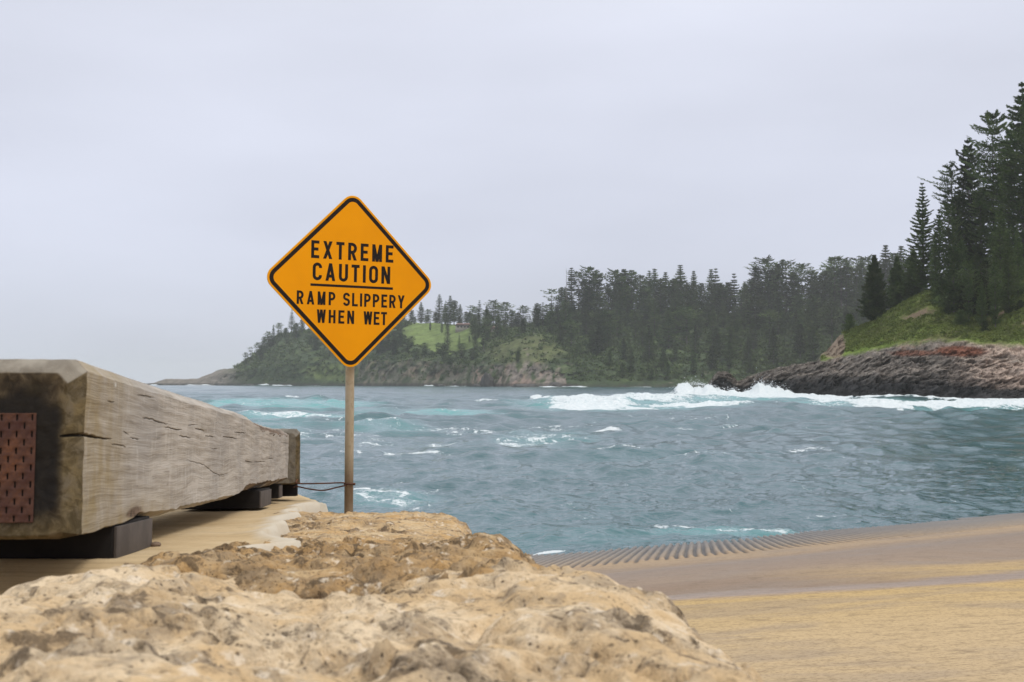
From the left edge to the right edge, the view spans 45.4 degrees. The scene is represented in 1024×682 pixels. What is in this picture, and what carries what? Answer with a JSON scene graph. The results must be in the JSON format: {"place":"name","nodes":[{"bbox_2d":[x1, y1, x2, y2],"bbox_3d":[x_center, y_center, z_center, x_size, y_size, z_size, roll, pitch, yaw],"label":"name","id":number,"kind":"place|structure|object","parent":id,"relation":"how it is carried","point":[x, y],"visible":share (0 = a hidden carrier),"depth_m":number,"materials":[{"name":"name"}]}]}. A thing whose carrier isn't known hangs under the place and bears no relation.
{"place":"outdoors","nodes":[
{"label":"outdoors","id":0,"kind":"place"},
{"bbox_2d":[148,323,855,386],"bbox_3d":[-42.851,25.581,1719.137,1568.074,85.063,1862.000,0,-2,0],"label":"hillside","id":1,"kind":"structure","parent":0,"point":[535,373],"depth_m":1138.33,"materials":[{"name":"plant"}]},
{"bbox_2d":[433,294,443,322],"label":"pine tree","id":2,"kind":"object","parent":1,"relation":"on","point":[438,315],"visible":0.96,"depth_m":1371.77,"materials":[{"name":"green plant"}]},
{"bbox_2d":[444,296,457,324],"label":"pine tree","id":3,"kind":"object","parent":1,"relation":"on","point":[450,314],"visible":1,"depth_m":1328.40,"materials":[{"name":"green plant"}]},
{"bbox_2d":[476,323,490,350],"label":"pine tree","id":4,"kind":"object","parent":1,"relation":"on","point":[483,338],"visible":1,"depth_m":1103.11,"materials":[{"name":"green plant"}]},
{"bbox_2d":[486,299,500,323],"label":"pine tree","id":5,"kind":"object","parent":1,"relation":"on","point":[493,313],"visible":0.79,"depth_m":1219.73,"materials":[{"name":"green plant"}]},
{"bbox_2d":[495,302,514,326],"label":"pine tree","id":6,"kind":"object","parent":1,"relation":"on","point":[505,320],"visible":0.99,"depth_m":1199.48,"materials":[{"name":"green plant"}]},
{"bbox_2d":[529,303,543,325],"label":"pine tree","id":7,"kind":"object","parent":1,"relation":"on","point":[537,316],"visible":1,"depth_m":1121.74,"materials":[{"name":"green plant"}]},
{"bbox_2d":[544,309,557,332],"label":"pine tree","id":8,"kind":"object","parent":1,"relation":"on","point":[551,321],"visible":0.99,"depth_m":1065.50,"materials":[{"name":"green plant"}]},
{"bbox_2d":[232,304,888,381],"bbox_3d":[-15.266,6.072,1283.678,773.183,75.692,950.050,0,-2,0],"label":"undergrowth","id":9,"kind":"object","parent":1,"relation":"on","point":[514,332],"visible":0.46,"depth_m":1028.81,"materials":[{"name":"green plant"}]},
{"bbox_2d":[553,287,567,318],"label":"pine tree","id":10,"kind":"object","parent":1,"relation":"on","point":[561,298],"visible":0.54,"depth_m":1125.79,"materials":[{"name":"green plant"}]},
{"bbox_2d":[557,300,575,332],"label":"pine tree","id":11,"kind":"object","parent":1,"relation":"on","point":[564,316],"visible":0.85,"depth_m":1067.14,"materials":[{"name":"green plant"}]},
{"bbox_2d":[565,268,583,314],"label":"pine tree","id":12,"kind":"object","parent":1,"relation":"on","point":[570,287],"visible":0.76,"depth_m":1128.94,"materials":[{"name":"green plant"}]},
{"bbox_2d":[577,278,591,311],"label":"pine tree","id":13,"kind":"object","parent":1,"relation":"on","point":[582,294],"visible":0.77,"depth_m":1132.95,"materials":[{"name":"green plant"}]},
{"bbox_2d":[573,265,603,304],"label":"pine tree","id":14,"kind":"object","parent":1,"relation":"on","point":[589,271],"visible":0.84,"depth_m":1131.25,"materials":[{"name":"green plant"}]},
{"bbox_2d":[581,287,595,313],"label":"pine tree","id":15,"kind":"object","parent":1,"relation":"on","point":[587,302],"visible":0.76,"depth_m":1125.69,"materials":[{"name":"green plant"}]},
{"bbox_2d":[582,271,607,309],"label":"pine tree","id":16,"kind":"object","parent":1,"relation":"on","point":[598,285],"visible":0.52,"depth_m":1136.73,"materials":[{"name":"green plant"}]},
{"bbox_2d":[588,322,608,352],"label":"pine tree","id":17,"kind":"object","parent":1,"relation":"on","point":[598,339],"visible":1,"depth_m":983.70,"materials":[{"name":"green plant"}]},
{"bbox_2d":[590,291,608,321],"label":"pine tree","id":18,"kind":"object","parent":1,"relation":"on","point":[599,298],"visible":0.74,"depth_m":1103.52,"materials":[{"name":"green plant"}]},
{"bbox_2d":[603,285,614,310],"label":"pine tree","id":19,"kind":"object","parent":1,"relation":"on","point":[608,299],"visible":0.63,"depth_m":1128.08,"materials":[{"name":"green plant"}]},
{"bbox_2d":[599,268,619,304],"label":"pine tree","id":20,"kind":"object","parent":1,"relation":"on","point":[614,274],"visible":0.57,"depth_m":1133.45,"materials":[{"name":"green plant"}]},
{"bbox_2d":[610,283,623,314],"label":"pine tree","id":21,"kind":"object","parent":1,"relation":"on","point":[615,296],"visible":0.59,"depth_m":1117.56,"materials":[{"name":"green plant"}]},
{"bbox_2d":[608,274,630,311],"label":"pine tree","id":22,"kind":"object","parent":1,"relation":"on","point":[620,284],"visible":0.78,"depth_m":1124.32,"materials":[{"name":"green plant"}]},
{"bbox_2d":[619,338,628,359],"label":"pine tree","id":23,"kind":"object","parent":1,"relation":"on","point":[622,350],"visible":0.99,"depth_m":960.15,"materials":[{"name":"green plant"}]},
{"bbox_2d":[619,269,634,310],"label":"pine tree","id":24,"kind":"object","parent":1,"relation":"on","point":[624,273],"visible":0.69,"depth_m":1130.57,"materials":[{"name":"green plant"}]},
{"bbox_2d":[624,270,640,312],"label":"pine tree","id":25,"kind":"object","parent":1,"relation":"on","point":[629,278],"visible":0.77,"depth_m":1128.96,"materials":[{"name":"green plant"}]},
{"bbox_2d":[630,275,649,308],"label":"pine tree","id":26,"kind":"object","parent":1,"relation":"on","point":[641,277],"visible":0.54,"depth_m":1128.19,"materials":[{"name":"green plant"}]},
{"bbox_2d":[630,286,654,321],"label":"pine tree","id":27,"kind":"object","parent":1,"relation":"on","point":[641,304],"visible":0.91,"depth_m":1104.99,"materials":[{"name":"green plant"}]},
{"bbox_2d":[640,325,657,358],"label":"pine tree","id":28,"kind":"object","parent":1,"relation":"on","point":[648,346],"visible":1,"depth_m":962.95,"materials":[{"name":"green plant"}]},
{"bbox_2d":[646,269,661,309],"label":"pine tree","id":29,"kind":"object","parent":1,"relation":"on","point":[653,285],"visible":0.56,"depth_m":1125.23,"materials":[{"name":"green plant"}]},
{"bbox_2d":[652,278,670,314],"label":"pine tree","id":30,"kind":"object","parent":1,"relation":"on","point":[660,292],"visible":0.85,"depth_m":1115.21,"materials":[{"name":"green plant"}]},
{"bbox_2d":[655,272,671,311],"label":"pine tree","id":31,"kind":"object","parent":1,"relation":"on","point":[665,278],"visible":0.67,"depth_m":1122.83,"materials":[{"name":"green plant"}]},
{"bbox_2d":[666,281,682,312],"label":"pine tree","id":32,"kind":"object","parent":1,"relation":"on","point":[674,289],"visible":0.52,"depth_m":1113.36,"materials":[{"name":"green plant"}]},
{"bbox_2d":[666,265,692,310],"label":"pine tree","id":33,"kind":"object","parent":1,"relation":"on","point":[680,281],"visible":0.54,"depth_m":1119.08,"materials":[{"name":"green plant"}]},
{"bbox_2d":[681,283,696,312],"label":"pine tree","id":34,"kind":"object","parent":1,"relation":"on","point":[686,292],"visible":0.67,"depth_m":1109.92,"materials":[{"name":"green plant"}]},
{"bbox_2d":[686,271,698,311],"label":"pine tree","id":35,"kind":"object","parent":1,"relation":"on","point":[693,283],"visible":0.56,"depth_m":1116.39,"materials":[{"name":"green plant"}]},
{"bbox_2d":[688,351,698,373],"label":"pine tree","id":36,"kind":"object","parent":1,"relation":"on","point":[693,361],"visible":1,"depth_m":904.20,"materials":[{"name":"green plant"}]},
{"bbox_2d":[689,325,702,358],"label":"pine tree","id":37,"kind":"object","parent":1,"relation":"on","point":[695,343],"visible":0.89,"depth_m":952.80,"materials":[{"name":"green plant"}]},
{"bbox_2d":[695,283,710,312],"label":"pine tree","id":38,"kind":"object","parent":1,"relation":"on","point":[701,296],"visible":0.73,"depth_m":1105.77,"materials":[{"name":"green plant"}]},
{"bbox_2d":[703,269,720,313],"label":"pine tree","id":39,"kind":"object","parent":1,"relation":"on","point":[711,276],"visible":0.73,"depth_m":1111.31,"materials":[{"name":"green plant"}]},
{"bbox_2d":[704,345,719,368],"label":"pine tree","id":40,"kind":"object","parent":1,"relation":"on","point":[712,353],"visible":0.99,"depth_m":913.55,"materials":[{"name":"green plant"}]},
{"bbox_2d":[710,328,723,358],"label":"pine tree","id":41,"kind":"object","parent":1,"relation":"on","point":[717,336],"visible":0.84,"depth_m":945.07,"materials":[{"name":"green plant"}]},
{"bbox_2d":[708,268,726,308],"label":"pine tree","id":42,"kind":"object","parent":1,"relation":"on","point":[715,286],"visible":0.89,"depth_m":1110.45,"materials":[{"name":"green plant"}]},
{"bbox_2d":[712,285,731,314],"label":"pine tree","id":43,"kind":"object","parent":1,"relation":"on","point":[723,293],"visible":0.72,"depth_m":1101.53,"materials":[{"name":"green plant"}]},
{"bbox_2d":[724,273,743,312],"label":"pine tree","id":44,"kind":"object","parent":1,"relation":"on","point":[734,293],"visible":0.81,"depth_m":1098.59,"materials":[{"name":"green plant"}]},
{"bbox_2d":[731,290,748,315],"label":"pine tree","id":45,"kind":"object","parent":1,"relation":"on","point":[740,299],"visible":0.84,"depth_m":1087.68,"materials":[{"name":"green plant"}]},
{"bbox_2d":[742,279,755,315],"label":"pine tree","id":46,"kind":"object","parent":1,"relation":"on","point":[747,291],"visible":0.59,"depth_m":1091.69,"materials":[{"name":"green plant"}]},
{"bbox_2d":[745,267,764,312],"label":"pine tree","id":47,"kind":"object","parent":1,"relation":"on","point":[753,279],"visible":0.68,"depth_m":1089.06,"materials":[{"name":"green plant"}]},
{"bbox_2d":[746,255,784,307],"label":"pine tree","id":48,"kind":"object","parent":1,"relation":"on","point":[764,268],"visible":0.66,"depth_m":1084.12,"materials":[{"name":"green plant"}]},
{"bbox_2d":[759,284,775,322],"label":"pine tree","id":49,"kind":"object","parent":1,"relation":"on","point":[769,297],"visible":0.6,"depth_m":1069.24,"materials":[{"name":"green plant"}]},
{"bbox_2d":[754,270,787,312],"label":"pine tree","id":50,"kind":"object","parent":1,"relation":"on","point":[768,280],"visible":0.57,"depth_m":1080.83,"materials":[{"name":"green plant"}]},
{"bbox_2d":[763,327,783,363],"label":"pine tree","id":51,"kind":"object","parent":1,"relation":"on","point":[773,353],"visible":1,"depth_m":917.46,"materials":[{"name":"green plant"}]},
{"bbox_2d":[767,264,791,311],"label":"pine tree","id":52,"kind":"object","parent":1,"relation":"on","point":[780,279],"visible":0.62,"depth_m":1078.94,"materials":[{"name":"green plant"}]},
{"bbox_2d":[768,259,803,312],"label":"pine tree","id":53,"kind":"object","parent":1,"relation":"on","point":[785,263],"visible":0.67,"depth_m":1081.71,"materials":[{"name":"green plant"}]},
{"bbox_2d":[781,272,805,312],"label":"pine tree","id":54,"kind":"object","parent":1,"relation":"on","point":[793,283],"visible":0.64,"depth_m":1069.49,"materials":[{"name":"green plant"}]},
{"bbox_2d":[788,324,809,357],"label":"pine tree","id":55,"kind":"object","parent":1,"relation":"on","point":[799,342],"visible":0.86,"depth_m":921.86,"materials":[{"name":"green plant"}]},
{"bbox_2d":[786,263,817,310],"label":"pine tree","id":56,"kind":"object","parent":1,"relation":"on","point":[800,273],"visible":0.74,"depth_m":1063.64,"materials":[{"name":"green plant"}]},
{"bbox_2d":[802,270,822,303],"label":"pine tree","id":57,"kind":"object","parent":1,"relation":"on","point":[811,275],"visible":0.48,"depth_m":1064.37,"materials":[{"name":"green plant"}]},
{"bbox_2d":[802,325,825,359],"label":"pine tree","id":58,"kind":"object","parent":1,"relation":"on","point":[813,346],"visible":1,"depth_m":898.41,"materials":[{"name":"green plant"}]},
{"bbox_2d":[806,275,832,308],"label":"pine tree","id":59,"kind":"object","parent":1,"relation":"on","point":[817,277],"visible":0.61,"depth_m":1052.60,"materials":[{"name":"green plant"}]},
{"bbox_2d":[813,271,837,309],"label":"pine tree","id":60,"kind":"object","parent":1,"relation":"on","point":[829,289],"visible":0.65,"depth_m":1055.69,"materials":[{"name":"green plant"}]},
{"bbox_2d":[818,256,851,301],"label":"pine tree","id":61,"kind":"object","parent":1,"relation":"on","point":[825,266],"visible":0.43,"depth_m":1074.23,"materials":[{"name":"green plant"}]},
{"bbox_2d":[828,257,852,307],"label":"pine tree","id":62,"kind":"object","parent":1,"relation":"on","point":[841,279],"visible":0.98,"depth_m":1049.43,"materials":[{"name":"green plant"}]},
{"bbox_2d":[836,259,855,307],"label":"pine tree","id":63,"kind":"object","parent":1,"relation":"on","point":[846,290],"visible":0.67,"depth_m":1068.79,"materials":[{"name":"green plant"}]},
{"bbox_2d":[845,256,866,306],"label":"pine tree","id":64,"kind":"object","parent":1,"relation":"on","point":[856,270],"visible":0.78,"depth_m":1042.77,"materials":[{"name":"green plant"}]},
{"bbox_2d":[847,254,882,292],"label":"pine tree","id":65,"kind":"object","parent":1,"relation":"on","point":[869,258],"visible":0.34,"depth_m":1060.88,"materials":[{"name":"green plant"}]},
{"bbox_2d":[0,0,1023,383],"label":"sky","id":66,"kind":"structure","parent":0,"point":[158,158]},
{"bbox_2d":[151,381,1023,555],"bbox_3d":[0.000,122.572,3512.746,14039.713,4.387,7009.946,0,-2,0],"label":"sea","id":67,"kind":"structure","parent":0,"point":[540,470],"depth_m":48.12,"materials":[{"name":"liquid"}]},
{"bbox_2d":[480,372,493,386],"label":"sea rock","id":68,"kind":"object","parent":67,"relation":"in","point":[487,379],"visible":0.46,"depth_m":981.62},
{"bbox_2d":[527,513,1023,681],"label":"boat ramp","id":69,"kind":"object","parent":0,"point":[936,601],"visible":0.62,"depth_m":10.14,"materials":[{"name":"concrete"}]},
{"bbox_2d":[0,495,327,594],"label":"concrete slab","id":70,"kind":"structure","parent":69,"relation":"on","point":[188,531],"depth_m":3.29,"materials":[{"name":"concrete"}]},
{"bbox_2d":[0,359,288,558],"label":"timber barrier","id":71,"kind":"object","parent":70,"relation":"on","point":[97,462],"visible":1,"depth_m":2.45,"materials":[{"name":"wood"}]},
{"bbox_2d":[277,428,299,495],"bbox_3d":[-1.594,0.775,7.751,0.364,0.393,1.604,1,-6,-15],"label":"timber barrier","id":72,"kind":"object","parent":70,"relation":"on","point":[288,484],"visible":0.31,"depth_m":7.03,"materials":[{"name":"brown wood"}]},
{"bbox_2d":[123,532,543,598],"bbox_3d":[-0.319,1.142,2.464,1.246,1.576,1.763,0,-2,0],"label":"boulder","id":73,"kind":"object","parent":70,"relation":"on","point":[309,568],"visible":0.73,"depth_m":2.03,"materials":[{"name":"brown stone"}]},
{"bbox_2d":[273,511,471,542],"bbox_3d":[-0.623,2.011,5.159,1.566,2.798,4.927,0,-2,0],"label":"boulder","id":74,"kind":"object","parent":70,"relation":"on","point":[331,527],"visible":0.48,"depth_m":4.21,"materials":[{"name":"stone"}]},
{"bbox_2d":[267,196,430,513],"bbox_3d":[-0.939,0.197,7.034,0.986,2.065,0.090,1,-2,-26],"label":"warning sign","id":75,"kind":"object","parent":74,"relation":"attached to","point":[348,280],"visible":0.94,"depth_m":7.01,"materials":[{"name":"metal"}]},
{"bbox_2d":[293,479,355,490],"bbox_3d":[-1.071,0.823,6.994,0.353,0.068,0.085,0,-2,-12],"label":"tie wire","id":76,"kind":"object","parent":75,"relation":"attached to","point":[344,483],"visible":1,"depth_m":6.97,"materials":[{"name":"metal"}]},
{"bbox_2d":[0,557,763,681],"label":"boulder","id":77,"kind":"object","parent":70,"relation":"on","point":[508,619],"visible":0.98,"depth_m":1.41,"materials":[{"name":"stone"}]},
{"bbox_2d":[708,269,1023,398],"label":"rocky point","id":78,"kind":"structure","parent":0,"point":[940,365],"depth_m":269.61,"materials":[{"name":"stone"}]},
{"bbox_2d":[841,314,857,331],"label":"bush","id":79,"kind":"object","parent":78,"relation":"on","point":[849,321],"visible":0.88,"depth_m":338.91,"materials":[{"name":"green plant"}]},
{"bbox_2d":[856,255,892,320],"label":"pine tree","id":80,"kind":"object","parent":78,"relation":"on","point":[873,302],"visible":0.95,"depth_m":328.51,"materials":[{"name":"green plant"}]},
{"bbox_2d":[877,245,893,299],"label":"pine tree","id":81,"kind":"object","parent":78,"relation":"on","point":[885,270],"visible":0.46,"depth_m":1035.67,"materials":[{"name":"green plant"}]},
{"bbox_2d":[885,256,906,306],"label":"pine tree","id":82,"kind":"object","parent":78,"relation":"on","point":[895,273],"visible":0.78,"depth_m":363.71,"materials":[{"name":"green plant"}]},
{"bbox_2d":[897,250,927,298],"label":"pine tree","id":83,"kind":"object","parent":78,"relation":"on","point":[909,291],"visible":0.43,"depth_m":353.33,"materials":[{"name":"green plant"}]},
{"bbox_2d":[897,183,944,291],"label":"pine tree","id":84,"kind":"object","parent":78,"relation":"on","point":[921,237],"visible":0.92,"depth_m":330.80,"materials":[{"name":"green plant"}]},
{"bbox_2d":[821,276,1023,359],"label":"grass","id":85,"kind":"structure","parent":78,"relation":"on","point":[1014,334],"depth_m":294.11,"materials":[{"name":"plant"}]},
{"bbox_2d":[925,231,941,290],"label":"pine tree","id":86,"kind":"object","parent":78,"relation":"on","point":[935,274],"visible":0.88,"depth_m":321.80,"materials":[{"name":"green plant"}]},
{"bbox_2d":[926,209,946,279],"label":"pine tree","id":87,"kind":"object","parent":78,"relation":"on","point":[937,230],"visible":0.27,"depth_m":349.06,"materials":[{"name":"green plant"}]},
{"bbox_2d":[930,278,949,298],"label":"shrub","id":88,"kind":"object","parent":78,"relation":"on","point":[940,283],"visible":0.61,"depth_m":310.01,"materials":[{"name":"green plant"}]},
{"bbox_2d":[917,160,980,281],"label":"pine tree","id":89,"kind":"object","parent":78,"relation":"on","point":[950,171],"visible":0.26,"depth_m":346.82,"materials":[{"name":"green plant"}]},
{"bbox_2d":[935,203,964,287],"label":"pine tree","id":90,"kind":"object","parent":78,"relation":"on","point":[945,233],"visible":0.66,"depth_m":319.04,"materials":[{"name":"green plant"}]},
{"bbox_2d":[939,244,966,312],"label":"pine tree","id":91,"kind":"object","parent":78,"relation":"on","point":[954,291],"visible":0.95,"depth_m":296.10,"materials":[{"name":"green plant"}]},
{"bbox_2d":[938,191,975,283],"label":"pine tree","id":92,"kind":"object","parent":78,"relation":"on","point":[958,204],"visible":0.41,"depth_m":330.61,"materials":[{"name":"green plant"}]},
{"bbox_2d":[949,237,973,297],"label":"pine tree","id":93,"kind":"object","parent":78,"relation":"on","point":[962,250],"visible":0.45,"depth_m":306.20,"materials":[{"name":"green plant"}]},
{"bbox_2d":[952,309,972,324],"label":"bush","id":94,"kind":"object","parent":78,"relation":"on","point":[961,314],"visible":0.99,"depth_m":287.06,"materials":[{"name":"green plant"}]},
{"bbox_2d":[950,139,984,277],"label":"pine tree","id":95,"kind":"object","parent":78,"relation":"on","point":[964,185],"visible":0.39,"depth_m":342.88,"materials":[{"name":"green plant"}]},
{"bbox_2d":[949,277,992,314],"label":"pine tree","id":96,"kind":"object","parent":78,"relation":"on","point":[975,295],"visible":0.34,"depth_m":293.74,"materials":[{"name":"green plant"}]},
{"bbox_2d":[928,264,1023,314],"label":"shrubbery","id":97,"kind":"object","parent":78,"relation":"on","point":[938,300],"visible":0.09,"depth_m":305.08,"materials":[{"name":"green plant"}]},
{"bbox_2d":[962,187,998,282],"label":"pine tree","id":98,"kind":"object","parent":78,"relation":"on","point":[980,230],"visible":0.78,"depth_m":325.66,"materials":[{"name":"green plant"}]},
{"bbox_2d":[971,279,991,324],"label":"pine tree","id":99,"kind":"object","parent":78,"relation":"on","point":[982,301],"visible":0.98,"depth_m":283.95,"materials":[{"name":"green plant"}]},
{"bbox_2d":[958,109,1012,274],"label":"pine tree","id":100,"kind":"object","parent":78,"relation":"on","point":[986,171],"visible":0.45,"depth_m":329.82,"materials":[{"name":"green plant"}]},
{"bbox_2d":[976,260,994,314],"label":"pine tree","id":101,"kind":"object","parent":78,"relation":"on","point":[986,273],"visible":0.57,"depth_m":291.85,"materials":[{"name":"green plant"}]},
{"bbox_2d":[973,82,1023,260],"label":"pine tree","id":102,"kind":"object","parent":78,"relation":"on","point":[1008,178],"visible":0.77,"depth_m":316.31,"materials":[{"name":"green plant"}]},
{"bbox_2d":[979,205,1020,300],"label":"pine tree","id":103,"kind":"object","parent":78,"relation":"on","point":[997,231],"visible":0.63,"depth_m":297.44,"materials":[{"name":"green plant"}]},
{"bbox_2d":[985,133,1021,266],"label":"pine tree","id":104,"kind":"object","parent":78,"relation":"on","point":[988,222],"visible":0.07,"depth_m":340.62,"materials":[{"name":"green plant"}]},
{"bbox_2d":[1008,108,1023,216],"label":"pine tree","id":105,"kind":"object","parent":78,"relation":"on","point":[1021,140],"visible":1,"depth_m":306.96,"materials":[{"name":"green plant"}]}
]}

